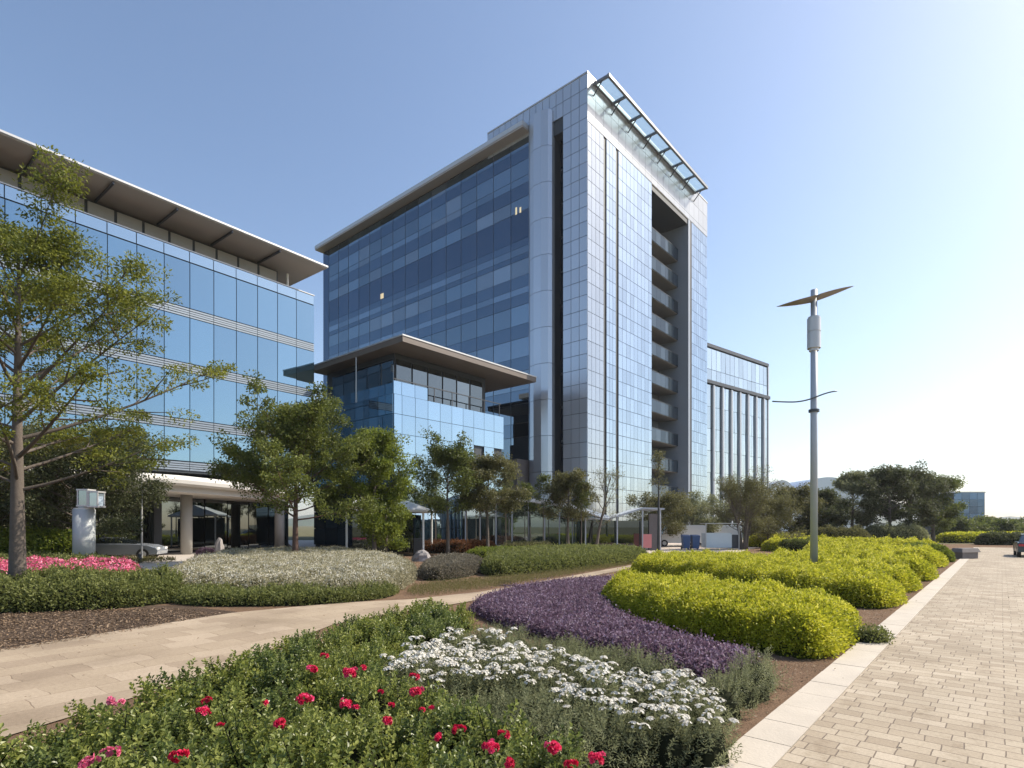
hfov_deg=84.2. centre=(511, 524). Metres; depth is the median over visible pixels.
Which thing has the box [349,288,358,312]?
window
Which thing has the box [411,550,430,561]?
boulder
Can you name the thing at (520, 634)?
grey shrub
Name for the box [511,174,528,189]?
window
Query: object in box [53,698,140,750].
rose bush
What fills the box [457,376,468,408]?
terrace window
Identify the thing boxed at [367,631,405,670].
rose bush
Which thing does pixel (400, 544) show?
broadleaf tree
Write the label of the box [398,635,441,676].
white flower plant
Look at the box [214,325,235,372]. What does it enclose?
window
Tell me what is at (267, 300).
window
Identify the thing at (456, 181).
window
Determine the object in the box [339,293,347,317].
window
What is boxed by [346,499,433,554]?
white roofed kiosk
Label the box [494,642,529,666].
white flower plant
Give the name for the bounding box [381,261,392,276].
window
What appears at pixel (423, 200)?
window
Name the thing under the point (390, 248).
window
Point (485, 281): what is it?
window
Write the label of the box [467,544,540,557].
hedge
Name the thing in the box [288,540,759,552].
plaza
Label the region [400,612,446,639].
rose bush
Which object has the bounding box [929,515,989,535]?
distant tree
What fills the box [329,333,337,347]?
window
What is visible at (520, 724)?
rose bush
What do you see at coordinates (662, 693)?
white flower plant
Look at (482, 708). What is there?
grey shrub
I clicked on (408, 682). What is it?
grey shrub
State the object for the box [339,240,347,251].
window
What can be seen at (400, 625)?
rose bush
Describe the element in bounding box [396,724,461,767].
rose bush
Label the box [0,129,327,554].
office building
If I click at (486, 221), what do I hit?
window
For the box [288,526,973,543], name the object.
ground
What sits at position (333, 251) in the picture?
window
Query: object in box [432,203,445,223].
window
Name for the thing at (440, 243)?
window
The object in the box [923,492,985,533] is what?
blue office block
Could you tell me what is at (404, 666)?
white flower plant
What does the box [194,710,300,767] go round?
rose bush
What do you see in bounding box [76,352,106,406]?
window
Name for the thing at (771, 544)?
hedge
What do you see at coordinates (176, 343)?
window
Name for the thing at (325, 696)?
rose bush
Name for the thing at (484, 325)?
window
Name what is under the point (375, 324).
window
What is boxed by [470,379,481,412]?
terrace window
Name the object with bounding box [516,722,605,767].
rose bush
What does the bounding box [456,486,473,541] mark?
young tree
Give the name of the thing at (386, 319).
window
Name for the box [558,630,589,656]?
grey shrub
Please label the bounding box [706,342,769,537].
finned office block
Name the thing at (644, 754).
white flower plant
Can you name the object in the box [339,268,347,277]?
window
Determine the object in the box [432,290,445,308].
window
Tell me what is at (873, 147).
sky
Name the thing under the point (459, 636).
grey shrub
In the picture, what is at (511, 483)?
young tree
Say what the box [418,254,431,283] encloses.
window
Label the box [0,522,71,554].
bush
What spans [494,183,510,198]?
window
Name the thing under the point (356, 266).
window
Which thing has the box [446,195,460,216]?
window
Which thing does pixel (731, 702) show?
grey shrub
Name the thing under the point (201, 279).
window
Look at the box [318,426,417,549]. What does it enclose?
broadleaf tree
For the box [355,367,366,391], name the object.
terrace window
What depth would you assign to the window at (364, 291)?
81.10 m
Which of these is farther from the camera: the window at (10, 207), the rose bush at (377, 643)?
the window at (10, 207)
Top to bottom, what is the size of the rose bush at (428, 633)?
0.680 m
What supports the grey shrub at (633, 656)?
on the soil
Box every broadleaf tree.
[0,413,75,531]
[0,421,177,542]
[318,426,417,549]
[355,482,415,552]
[403,425,491,553]
[457,450,533,546]
[537,467,602,543]
[623,489,699,546]
[663,489,730,545]
[713,495,766,531]
[739,490,807,540]
[760,481,827,534]
[789,486,860,528]
[830,468,890,527]
[843,459,944,527]
[877,464,954,527]
[895,473,968,541]
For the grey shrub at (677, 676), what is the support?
on the soil
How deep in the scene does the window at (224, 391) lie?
41.16 m
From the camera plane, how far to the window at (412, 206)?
74.26 m
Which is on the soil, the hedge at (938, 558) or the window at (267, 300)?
the hedge at (938, 558)
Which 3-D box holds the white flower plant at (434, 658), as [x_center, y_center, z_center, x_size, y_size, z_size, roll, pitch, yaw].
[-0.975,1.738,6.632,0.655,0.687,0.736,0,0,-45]
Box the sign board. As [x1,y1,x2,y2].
[643,534,651,547]
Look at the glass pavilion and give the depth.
49.03 m
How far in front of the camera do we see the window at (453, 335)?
69.05 m
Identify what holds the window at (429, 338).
in the office tower
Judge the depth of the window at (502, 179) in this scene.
63.83 m
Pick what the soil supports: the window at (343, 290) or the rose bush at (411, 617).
the rose bush at (411, 617)
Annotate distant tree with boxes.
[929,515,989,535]
[973,513,1014,521]
[976,518,1023,531]
[1011,519,1023,530]
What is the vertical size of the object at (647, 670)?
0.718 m
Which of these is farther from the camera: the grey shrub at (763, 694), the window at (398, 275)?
the window at (398, 275)
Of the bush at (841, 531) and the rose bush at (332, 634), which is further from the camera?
the bush at (841, 531)
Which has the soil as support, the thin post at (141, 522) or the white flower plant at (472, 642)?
the white flower plant at (472, 642)
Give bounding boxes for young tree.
[424,469,444,538]
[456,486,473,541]
[477,481,486,539]
[494,470,515,541]
[517,479,537,540]
[534,473,552,541]
[570,479,591,542]
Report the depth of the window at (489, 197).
65.55 m
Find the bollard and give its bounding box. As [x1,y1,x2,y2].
[137,554,141,562]
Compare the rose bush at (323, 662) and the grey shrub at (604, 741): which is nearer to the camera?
the grey shrub at (604, 741)
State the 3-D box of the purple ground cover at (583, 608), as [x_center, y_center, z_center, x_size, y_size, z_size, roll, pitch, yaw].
[1.385,1.828,13.207,4.803,0.583,12.876,0,0,0]
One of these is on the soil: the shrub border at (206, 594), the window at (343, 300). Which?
the shrub border at (206, 594)
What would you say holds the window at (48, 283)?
in the office building
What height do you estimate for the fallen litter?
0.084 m
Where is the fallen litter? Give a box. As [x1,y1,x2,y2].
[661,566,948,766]
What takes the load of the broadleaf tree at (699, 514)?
on the soil
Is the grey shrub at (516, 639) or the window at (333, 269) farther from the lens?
the window at (333, 269)
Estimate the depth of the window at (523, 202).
62.11 m
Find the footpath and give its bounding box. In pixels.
[0,565,630,736]
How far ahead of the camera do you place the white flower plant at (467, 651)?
7.43 m
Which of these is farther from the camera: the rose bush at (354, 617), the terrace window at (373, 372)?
the terrace window at (373, 372)
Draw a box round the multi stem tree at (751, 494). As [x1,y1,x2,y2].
[702,464,784,549]
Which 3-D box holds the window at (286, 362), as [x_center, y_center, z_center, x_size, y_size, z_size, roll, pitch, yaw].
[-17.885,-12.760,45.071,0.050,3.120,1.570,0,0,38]
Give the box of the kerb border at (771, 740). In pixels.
[704,547,978,767]
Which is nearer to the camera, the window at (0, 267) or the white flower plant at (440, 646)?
the white flower plant at (440, 646)
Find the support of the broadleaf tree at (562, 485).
on the soil
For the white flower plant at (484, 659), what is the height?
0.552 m
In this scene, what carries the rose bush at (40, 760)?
on the soil
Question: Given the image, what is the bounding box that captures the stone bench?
[952,548,980,558]
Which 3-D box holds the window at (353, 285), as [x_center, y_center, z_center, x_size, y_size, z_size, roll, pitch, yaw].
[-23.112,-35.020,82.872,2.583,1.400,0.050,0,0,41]
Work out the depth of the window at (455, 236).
69.05 m
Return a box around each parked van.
[662,525,704,546]
[700,525,741,544]
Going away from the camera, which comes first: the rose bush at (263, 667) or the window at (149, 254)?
the rose bush at (263, 667)
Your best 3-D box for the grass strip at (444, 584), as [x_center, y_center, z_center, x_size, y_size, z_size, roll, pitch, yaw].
[2.397,1.938,23.989,2.388,0.468,18.896,0,0,37]
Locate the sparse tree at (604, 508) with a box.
[587,466,625,544]
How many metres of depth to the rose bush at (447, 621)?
9.32 m
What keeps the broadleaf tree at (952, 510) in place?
on the ground at (305, 532)
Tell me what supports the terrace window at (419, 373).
in the glass annex
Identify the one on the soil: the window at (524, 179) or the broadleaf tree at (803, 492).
the broadleaf tree at (803, 492)
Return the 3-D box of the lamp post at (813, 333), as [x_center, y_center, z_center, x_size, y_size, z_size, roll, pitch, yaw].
[11.419,-3.553,21.600,3.161,11.106,0.790,0,0,0]
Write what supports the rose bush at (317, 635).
on the soil
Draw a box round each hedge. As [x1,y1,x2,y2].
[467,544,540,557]
[479,541,647,576]
[601,567,864,658]
[629,548,909,608]
[748,531,836,546]
[760,534,867,551]
[767,546,922,592]
[801,539,949,567]
[803,544,939,580]
[836,534,936,545]
[935,530,1022,542]
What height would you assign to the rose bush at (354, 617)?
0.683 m
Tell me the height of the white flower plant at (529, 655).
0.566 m
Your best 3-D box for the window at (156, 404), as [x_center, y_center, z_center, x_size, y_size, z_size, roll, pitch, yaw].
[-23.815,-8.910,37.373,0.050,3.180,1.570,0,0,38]
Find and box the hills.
[288,506,1023,525]
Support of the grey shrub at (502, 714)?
on the soil
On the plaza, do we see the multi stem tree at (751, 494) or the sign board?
the sign board
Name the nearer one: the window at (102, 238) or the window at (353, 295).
the window at (102, 238)
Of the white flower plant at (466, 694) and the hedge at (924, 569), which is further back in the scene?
the hedge at (924, 569)
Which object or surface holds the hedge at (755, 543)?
on the soil
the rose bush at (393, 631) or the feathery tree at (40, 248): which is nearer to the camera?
the rose bush at (393, 631)
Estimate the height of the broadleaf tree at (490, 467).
7.367 m
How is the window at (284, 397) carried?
in the office building
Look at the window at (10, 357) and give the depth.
32.22 m
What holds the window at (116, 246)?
in the office building
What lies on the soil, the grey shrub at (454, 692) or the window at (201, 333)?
the grey shrub at (454, 692)
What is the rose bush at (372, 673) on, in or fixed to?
on the soil
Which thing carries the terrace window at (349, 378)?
in the glass annex
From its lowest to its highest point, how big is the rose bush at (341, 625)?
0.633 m
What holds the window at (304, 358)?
in the office building
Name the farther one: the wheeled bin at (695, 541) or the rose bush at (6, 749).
the wheeled bin at (695, 541)
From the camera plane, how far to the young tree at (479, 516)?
43.47 m
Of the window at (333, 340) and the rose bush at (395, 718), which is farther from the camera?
the window at (333, 340)
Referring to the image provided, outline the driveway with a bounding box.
[111,552,195,570]
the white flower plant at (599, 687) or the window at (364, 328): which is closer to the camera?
the white flower plant at (599, 687)
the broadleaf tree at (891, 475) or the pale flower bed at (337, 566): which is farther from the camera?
the broadleaf tree at (891, 475)
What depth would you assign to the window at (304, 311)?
46.28 m
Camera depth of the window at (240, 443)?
42.21 m
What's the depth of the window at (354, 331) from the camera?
82.72 m
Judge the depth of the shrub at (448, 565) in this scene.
21.97 m
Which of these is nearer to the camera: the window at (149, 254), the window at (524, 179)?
the window at (149, 254)
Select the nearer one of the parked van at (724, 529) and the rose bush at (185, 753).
the rose bush at (185, 753)
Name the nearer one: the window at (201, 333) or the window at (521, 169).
the window at (201, 333)
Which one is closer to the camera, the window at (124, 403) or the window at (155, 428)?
the window at (124, 403)
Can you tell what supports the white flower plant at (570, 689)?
on the soil
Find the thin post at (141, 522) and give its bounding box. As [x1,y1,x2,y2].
[141,474,142,560]
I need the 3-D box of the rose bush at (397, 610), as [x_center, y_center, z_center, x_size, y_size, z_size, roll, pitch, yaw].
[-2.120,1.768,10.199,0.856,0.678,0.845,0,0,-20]
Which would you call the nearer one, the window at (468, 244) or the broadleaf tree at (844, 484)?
the broadleaf tree at (844, 484)
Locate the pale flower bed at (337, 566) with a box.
[169,544,418,592]
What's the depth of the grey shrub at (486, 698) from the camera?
5.53 m
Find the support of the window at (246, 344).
in the office building
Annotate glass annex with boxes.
[314,334,536,547]
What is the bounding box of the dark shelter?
[582,507,664,549]
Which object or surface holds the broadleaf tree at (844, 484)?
on the soil
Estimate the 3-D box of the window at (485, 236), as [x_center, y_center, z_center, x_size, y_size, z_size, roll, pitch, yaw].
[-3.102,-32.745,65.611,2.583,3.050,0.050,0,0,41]
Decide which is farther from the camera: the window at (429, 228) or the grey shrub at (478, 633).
the window at (429, 228)
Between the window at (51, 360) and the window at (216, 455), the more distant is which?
the window at (216, 455)
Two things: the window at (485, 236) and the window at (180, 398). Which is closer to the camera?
the window at (180, 398)
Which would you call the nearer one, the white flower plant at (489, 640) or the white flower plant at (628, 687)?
the white flower plant at (628, 687)
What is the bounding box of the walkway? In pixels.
[773,547,1023,767]
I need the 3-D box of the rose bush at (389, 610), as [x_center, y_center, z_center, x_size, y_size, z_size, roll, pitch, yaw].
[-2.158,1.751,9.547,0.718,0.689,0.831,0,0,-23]
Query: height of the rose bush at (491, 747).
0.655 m
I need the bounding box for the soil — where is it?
[1,544,1012,767]
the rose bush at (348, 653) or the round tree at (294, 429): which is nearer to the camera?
the rose bush at (348, 653)
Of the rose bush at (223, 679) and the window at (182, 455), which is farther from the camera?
the window at (182, 455)
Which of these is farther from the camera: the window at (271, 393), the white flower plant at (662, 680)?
the window at (271, 393)
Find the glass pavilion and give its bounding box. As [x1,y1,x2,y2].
[458,496,611,545]
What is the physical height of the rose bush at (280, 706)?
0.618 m
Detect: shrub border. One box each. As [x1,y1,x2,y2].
[0,550,110,559]
[0,561,189,613]
[167,574,398,606]
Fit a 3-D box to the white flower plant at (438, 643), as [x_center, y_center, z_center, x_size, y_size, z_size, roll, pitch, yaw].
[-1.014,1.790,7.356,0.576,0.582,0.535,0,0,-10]
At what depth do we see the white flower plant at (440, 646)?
7.09 m
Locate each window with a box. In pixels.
[0,198,3,254]
[0,267,3,322]
[0,351,3,393]
[0,407,3,422]
[5,200,40,258]
[5,269,40,330]
[5,337,40,397]
[5,408,40,430]
[42,213,74,273]
[42,283,74,337]
[42,348,74,402]
[42,411,74,429]
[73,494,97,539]
[76,224,106,283]
[76,292,106,343]
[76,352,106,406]
[76,415,106,439]
[108,235,135,292]
[108,298,135,351]
[108,357,135,410]
[108,420,135,451]
[137,245,163,300]
[137,305,163,357]
[137,363,163,415]
[137,423,163,458]
[162,496,179,550]
[164,255,189,307]
[164,312,189,362]
[164,368,189,418]
[164,426,188,460]
[190,263,213,314]
[190,318,213,367]
[190,374,213,422]
[190,430,213,462]
[193,498,203,549]
[205,499,226,548]
[214,272,235,320]
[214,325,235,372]
[214,379,235,425]
[214,433,235,464]
[227,501,247,548]
[236,279,256,326]
[236,331,256,376]
[236,383,256,425]
[236,435,256,462]
[249,502,267,547]
[258,287,276,332]
[258,337,276,381]
[258,388,276,430]
[269,503,286,546]
[277,342,295,385]
[278,294,295,338]
[278,391,295,405]
[296,300,313,343]
[296,347,313,388]
[296,395,312,411]
[329,245,337,257]
[329,262,337,277]
[329,274,337,282]
[329,288,337,301]
[329,298,337,321]
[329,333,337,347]
[332,374,343,400]
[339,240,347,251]
[339,257,347,271]
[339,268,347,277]
[339,284,347,296]
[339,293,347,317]
[339,329,347,343]
[344,371,354,394]
[349,233,358,246]
[349,251,358,266]
[349,263,358,272]
[349,278,358,291]
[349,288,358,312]
[349,325,358,339]
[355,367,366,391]
[359,227,369,240]
[359,245,369,261]
[359,257,369,267]
[359,273,369,287]
[359,283,369,308]
[359,320,369,335]
[367,363,379,388]
[370,220,380,234]
[370,239,380,255]
[370,251,380,261]
[370,267,380,281]
[370,278,380,303]
[370,316,380,331]
[380,359,393,394]
[381,214,392,228]
[381,232,392,250]
[381,245,392,255]
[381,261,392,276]
[381,272,392,299]
[381,311,392,327]
[393,207,404,221]
[393,225,404,243]
[393,239,404,249]
[393,256,404,271]
[393,267,404,294]
[393,307,404,323]
[396,359,410,394]
[405,199,417,214]
[405,218,417,237]
[405,232,417,243]
[405,249,417,265]
[405,260,417,288]
[405,301,417,318]
[412,364,426,399]
[418,191,431,207]
[418,211,431,230]
[418,225,431,236]
[418,242,431,259]
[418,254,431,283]
[418,296,431,313]
[421,335,431,342]
[428,368,441,403]
[432,183,445,199]
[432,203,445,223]
[432,217,445,229]
[432,236,445,252]
[432,247,445,277]
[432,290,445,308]
[432,330,445,346]
[443,372,455,406]
[446,174,460,191]
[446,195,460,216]
[446,210,460,222]
[446,228,460,246]
[446,240,460,271]
[446,284,460,303]
[446,325,460,346]
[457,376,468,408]
[461,165,476,183]
[461,186,476,208]
[461,201,476,214]
[461,220,476,239]
[461,233,476,264]
[461,278,476,297]
[461,320,476,341]
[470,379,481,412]
[477,157,492,174]
[477,177,492,199]
[477,193,492,206]
[477,213,492,231]
[477,225,492,257]
[477,272,492,291]
[477,315,492,336]
[494,146,510,164]
[494,168,510,191]
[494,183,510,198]
[494,204,510,223]
[494,217,510,250]
[494,264,510,285]
[494,309,510,331]
[511,136,528,155]
[511,158,528,182]
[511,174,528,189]
[511,195,528,215]
[511,208,528,243]
[511,257,528,278]
[511,303,528,326]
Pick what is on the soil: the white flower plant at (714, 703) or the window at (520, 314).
the white flower plant at (714, 703)
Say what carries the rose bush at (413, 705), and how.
on the soil
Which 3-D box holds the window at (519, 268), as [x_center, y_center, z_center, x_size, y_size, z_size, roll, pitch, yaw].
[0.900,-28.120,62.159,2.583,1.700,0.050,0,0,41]
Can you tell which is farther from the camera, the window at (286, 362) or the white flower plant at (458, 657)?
the window at (286, 362)
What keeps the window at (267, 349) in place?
in the office building
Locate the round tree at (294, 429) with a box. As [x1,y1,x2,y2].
[204,369,386,551]
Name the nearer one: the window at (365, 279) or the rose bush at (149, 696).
the rose bush at (149, 696)
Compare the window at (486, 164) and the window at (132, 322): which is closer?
the window at (132, 322)
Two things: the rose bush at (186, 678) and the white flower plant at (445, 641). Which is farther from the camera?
the white flower plant at (445, 641)
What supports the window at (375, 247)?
in the office tower
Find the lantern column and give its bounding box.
[72,489,105,555]
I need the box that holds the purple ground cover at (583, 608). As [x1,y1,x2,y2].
[469,573,761,687]
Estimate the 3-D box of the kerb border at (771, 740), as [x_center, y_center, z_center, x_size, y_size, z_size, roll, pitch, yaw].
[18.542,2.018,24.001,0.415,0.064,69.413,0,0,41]
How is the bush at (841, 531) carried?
on the soil
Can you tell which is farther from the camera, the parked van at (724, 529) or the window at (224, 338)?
the parked van at (724, 529)
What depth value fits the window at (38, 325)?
32.32 m
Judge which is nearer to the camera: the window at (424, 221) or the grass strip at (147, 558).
the grass strip at (147, 558)
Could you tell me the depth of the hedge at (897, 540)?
44.31 m
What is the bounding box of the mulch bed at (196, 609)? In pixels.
[0,605,233,648]
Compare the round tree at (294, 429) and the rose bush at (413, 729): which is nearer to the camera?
the rose bush at (413, 729)
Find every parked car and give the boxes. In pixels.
[96,537,167,556]
[1013,534,1023,556]
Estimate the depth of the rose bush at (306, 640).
7.67 m
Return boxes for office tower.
[315,71,707,531]
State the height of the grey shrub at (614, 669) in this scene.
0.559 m
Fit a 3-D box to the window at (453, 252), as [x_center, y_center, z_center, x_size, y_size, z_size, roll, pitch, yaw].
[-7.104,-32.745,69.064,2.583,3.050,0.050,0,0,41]
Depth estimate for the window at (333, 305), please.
86.35 m
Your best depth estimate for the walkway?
6.73 m
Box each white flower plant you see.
[379,650,417,689]
[383,650,434,699]
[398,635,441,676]
[406,644,446,678]
[412,669,448,700]
[415,650,468,693]
[416,639,446,666]
[427,627,473,660]
[430,643,461,669]
[435,644,483,687]
[435,662,490,710]
[441,652,484,699]
[450,643,485,668]
[453,635,489,661]
[459,649,491,676]
[468,651,509,681]
[468,662,516,705]
[472,647,521,694]
[476,627,516,665]
[484,645,518,674]
[489,641,542,689]
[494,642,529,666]
[500,659,551,713]
[510,657,558,697]
[518,647,550,678]
[527,644,576,689]
[532,667,579,712]
[542,678,580,717]
[547,686,608,726]
[555,654,609,701]
[572,661,629,711]
[572,664,628,724]
[580,692,632,735]
[608,697,666,767]
[609,680,661,736]
[615,667,653,708]
[623,674,672,721]
[638,698,699,767]
[643,684,697,743]
[646,669,689,705]
[661,668,721,724]
[679,703,741,767]
[685,686,742,744]
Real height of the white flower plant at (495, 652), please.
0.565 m
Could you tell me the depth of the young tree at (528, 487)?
42.47 m
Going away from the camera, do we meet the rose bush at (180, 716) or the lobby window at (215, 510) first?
the rose bush at (180, 716)
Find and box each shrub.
[378,667,440,701]
[417,552,482,580]
[422,683,464,715]
[448,697,497,735]
[449,630,478,652]
[462,626,494,647]
[467,684,517,724]
[472,618,506,638]
[473,627,512,653]
[477,702,527,739]
[489,682,552,729]
[496,629,531,655]
[499,623,533,652]
[503,695,576,761]
[504,675,558,716]
[518,638,547,664]
[526,632,553,653]
[532,635,575,664]
[537,689,607,750]
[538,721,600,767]
[548,637,589,676]
[557,643,607,681]
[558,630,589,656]
[558,699,653,767]
[580,643,611,664]
[581,641,623,672]
[588,652,628,698]
[608,642,655,683]
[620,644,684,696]
[654,663,700,702]
[687,663,757,723]
[716,668,764,709]
[722,651,777,704]
[726,643,793,693]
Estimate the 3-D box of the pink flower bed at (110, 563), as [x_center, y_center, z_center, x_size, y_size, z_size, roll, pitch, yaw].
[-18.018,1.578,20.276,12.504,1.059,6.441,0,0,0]
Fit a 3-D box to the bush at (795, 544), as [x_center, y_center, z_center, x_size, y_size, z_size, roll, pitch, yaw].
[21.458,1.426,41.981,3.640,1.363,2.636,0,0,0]
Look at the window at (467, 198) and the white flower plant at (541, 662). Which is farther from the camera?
the window at (467, 198)
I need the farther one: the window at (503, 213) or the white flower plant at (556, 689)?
the window at (503, 213)
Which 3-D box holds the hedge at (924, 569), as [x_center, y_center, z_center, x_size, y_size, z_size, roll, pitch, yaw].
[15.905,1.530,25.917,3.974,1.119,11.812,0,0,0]
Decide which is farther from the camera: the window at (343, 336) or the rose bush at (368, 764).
the window at (343, 336)
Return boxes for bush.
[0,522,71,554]
[0,715,42,767]
[0,719,94,766]
[1,735,89,767]
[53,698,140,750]
[56,695,176,767]
[66,735,140,767]
[77,755,101,767]
[113,676,219,739]
[127,695,194,756]
[129,748,223,767]
[131,726,233,767]
[136,657,216,717]
[160,762,183,767]
[171,695,252,766]
[180,649,268,713]
[186,679,256,730]
[191,694,287,767]
[193,547,214,556]
[194,650,239,688]
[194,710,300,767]
[229,651,313,722]
[233,643,289,671]
[236,648,306,686]
[243,692,346,765]
[243,743,317,767]
[246,679,319,728]
[258,635,303,661]
[261,635,328,675]
[267,722,362,767]
[281,629,333,660]
[285,627,322,646]
[289,675,349,727]
[290,697,355,744]
[297,651,344,682]
[299,653,356,695]
[312,711,409,767]
[316,624,365,651]
[319,620,359,647]
[319,634,360,661]
[327,657,390,715]
[328,639,392,682]
[329,642,363,669]
[330,664,417,733]
[330,749,383,767]
[331,613,369,631]
[337,614,388,649]
[347,689,427,752]
[349,635,404,680]
[355,611,398,635]
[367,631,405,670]
[368,615,410,641]
[369,608,395,626]
[370,623,415,661]
[373,705,454,767]
[376,603,407,622]
[382,672,460,734]
[394,604,423,629]
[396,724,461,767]
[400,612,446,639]
[402,609,432,632]
[404,596,437,615]
[405,616,446,655]
[412,743,504,767]
[419,600,448,620]
[424,538,495,552]
[424,599,450,612]
[425,694,499,760]
[426,610,463,643]
[435,611,473,637]
[444,601,479,632]
[449,698,543,767]
[461,729,578,767]
[501,539,551,546]
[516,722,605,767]
[777,537,818,551]
[805,524,870,537]
[851,620,896,644]
[865,521,930,539]
[903,540,955,561]
[974,530,1023,544]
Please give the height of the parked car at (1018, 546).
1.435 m
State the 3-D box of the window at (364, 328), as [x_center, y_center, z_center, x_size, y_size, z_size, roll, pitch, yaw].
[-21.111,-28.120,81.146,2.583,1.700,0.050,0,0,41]
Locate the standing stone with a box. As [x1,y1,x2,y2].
[214,538,223,552]
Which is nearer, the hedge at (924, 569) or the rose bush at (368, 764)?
the rose bush at (368, 764)
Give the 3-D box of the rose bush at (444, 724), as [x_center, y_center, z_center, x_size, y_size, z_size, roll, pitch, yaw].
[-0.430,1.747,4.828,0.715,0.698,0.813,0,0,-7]
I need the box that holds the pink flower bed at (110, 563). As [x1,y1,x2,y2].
[0,555,143,573]
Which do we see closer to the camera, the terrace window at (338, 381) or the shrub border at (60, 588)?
the shrub border at (60, 588)
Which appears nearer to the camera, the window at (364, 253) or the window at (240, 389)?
the window at (240, 389)
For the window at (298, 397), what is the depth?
46.09 m
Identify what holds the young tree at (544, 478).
on the soil
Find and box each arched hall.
[769,480,799,530]
[790,477,872,528]
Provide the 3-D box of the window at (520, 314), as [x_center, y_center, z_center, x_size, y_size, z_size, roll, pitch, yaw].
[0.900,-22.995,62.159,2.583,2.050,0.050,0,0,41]
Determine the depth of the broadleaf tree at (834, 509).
55.62 m
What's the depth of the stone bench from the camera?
33.63 m
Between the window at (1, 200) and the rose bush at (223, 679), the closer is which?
the rose bush at (223, 679)
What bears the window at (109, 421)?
in the office building
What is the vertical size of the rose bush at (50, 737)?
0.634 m
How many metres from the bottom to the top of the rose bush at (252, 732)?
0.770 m
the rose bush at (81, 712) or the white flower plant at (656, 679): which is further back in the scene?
the white flower plant at (656, 679)
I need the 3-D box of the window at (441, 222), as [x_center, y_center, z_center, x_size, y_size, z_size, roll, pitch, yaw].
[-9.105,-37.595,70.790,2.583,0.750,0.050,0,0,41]
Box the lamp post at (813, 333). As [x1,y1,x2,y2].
[772,286,852,563]
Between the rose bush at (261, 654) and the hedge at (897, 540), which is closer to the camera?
the rose bush at (261, 654)
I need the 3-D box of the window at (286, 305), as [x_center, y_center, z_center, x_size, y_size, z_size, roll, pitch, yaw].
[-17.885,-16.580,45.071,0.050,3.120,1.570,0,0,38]
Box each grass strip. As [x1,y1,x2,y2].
[104,554,175,562]
[407,560,632,595]
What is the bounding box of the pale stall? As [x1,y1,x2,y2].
[700,523,739,549]
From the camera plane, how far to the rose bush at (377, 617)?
9.01 m
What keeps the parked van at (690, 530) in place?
on the plaza
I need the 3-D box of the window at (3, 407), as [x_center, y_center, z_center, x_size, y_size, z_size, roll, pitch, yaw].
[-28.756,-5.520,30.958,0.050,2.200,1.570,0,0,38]
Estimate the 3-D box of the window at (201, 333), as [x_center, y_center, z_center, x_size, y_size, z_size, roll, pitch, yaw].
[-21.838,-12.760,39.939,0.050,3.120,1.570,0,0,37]
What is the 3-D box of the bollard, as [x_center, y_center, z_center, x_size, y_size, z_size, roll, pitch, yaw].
[-19.702,1.760,30.000,0.214,0.480,0.220,0,0,0]
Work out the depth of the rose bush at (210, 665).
6.42 m
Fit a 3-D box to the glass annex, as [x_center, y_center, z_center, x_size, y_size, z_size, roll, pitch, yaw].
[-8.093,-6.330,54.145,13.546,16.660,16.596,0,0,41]
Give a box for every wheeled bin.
[681,535,690,549]
[690,535,699,549]
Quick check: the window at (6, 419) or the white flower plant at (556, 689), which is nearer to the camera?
the white flower plant at (556, 689)
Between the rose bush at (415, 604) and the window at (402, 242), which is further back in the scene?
the window at (402, 242)
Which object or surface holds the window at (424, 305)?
in the office tower
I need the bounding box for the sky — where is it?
[0,0,1023,518]
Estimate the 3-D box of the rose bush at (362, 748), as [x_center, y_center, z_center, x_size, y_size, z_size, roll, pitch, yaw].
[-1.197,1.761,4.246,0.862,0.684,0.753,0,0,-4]
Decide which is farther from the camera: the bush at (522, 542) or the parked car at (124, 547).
the bush at (522, 542)
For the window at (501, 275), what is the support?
in the office tower
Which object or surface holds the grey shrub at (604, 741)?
on the soil
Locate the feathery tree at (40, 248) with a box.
[0,144,237,578]
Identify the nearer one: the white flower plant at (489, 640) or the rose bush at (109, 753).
the rose bush at (109, 753)
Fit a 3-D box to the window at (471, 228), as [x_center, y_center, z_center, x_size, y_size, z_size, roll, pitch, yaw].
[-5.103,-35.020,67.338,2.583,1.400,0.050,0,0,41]
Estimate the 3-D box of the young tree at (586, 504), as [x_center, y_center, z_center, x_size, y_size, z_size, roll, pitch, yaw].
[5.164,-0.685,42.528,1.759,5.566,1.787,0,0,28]
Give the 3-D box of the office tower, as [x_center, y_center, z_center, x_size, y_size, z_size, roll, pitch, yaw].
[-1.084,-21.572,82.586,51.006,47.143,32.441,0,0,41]
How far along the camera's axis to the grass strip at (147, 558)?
30.74 m
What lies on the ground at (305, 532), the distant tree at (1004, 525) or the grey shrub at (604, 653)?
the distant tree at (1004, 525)
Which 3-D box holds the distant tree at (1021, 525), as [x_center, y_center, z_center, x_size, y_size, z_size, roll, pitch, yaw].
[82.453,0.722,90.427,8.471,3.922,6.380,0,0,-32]
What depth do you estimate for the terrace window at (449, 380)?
50.96 m
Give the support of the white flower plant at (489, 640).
on the soil

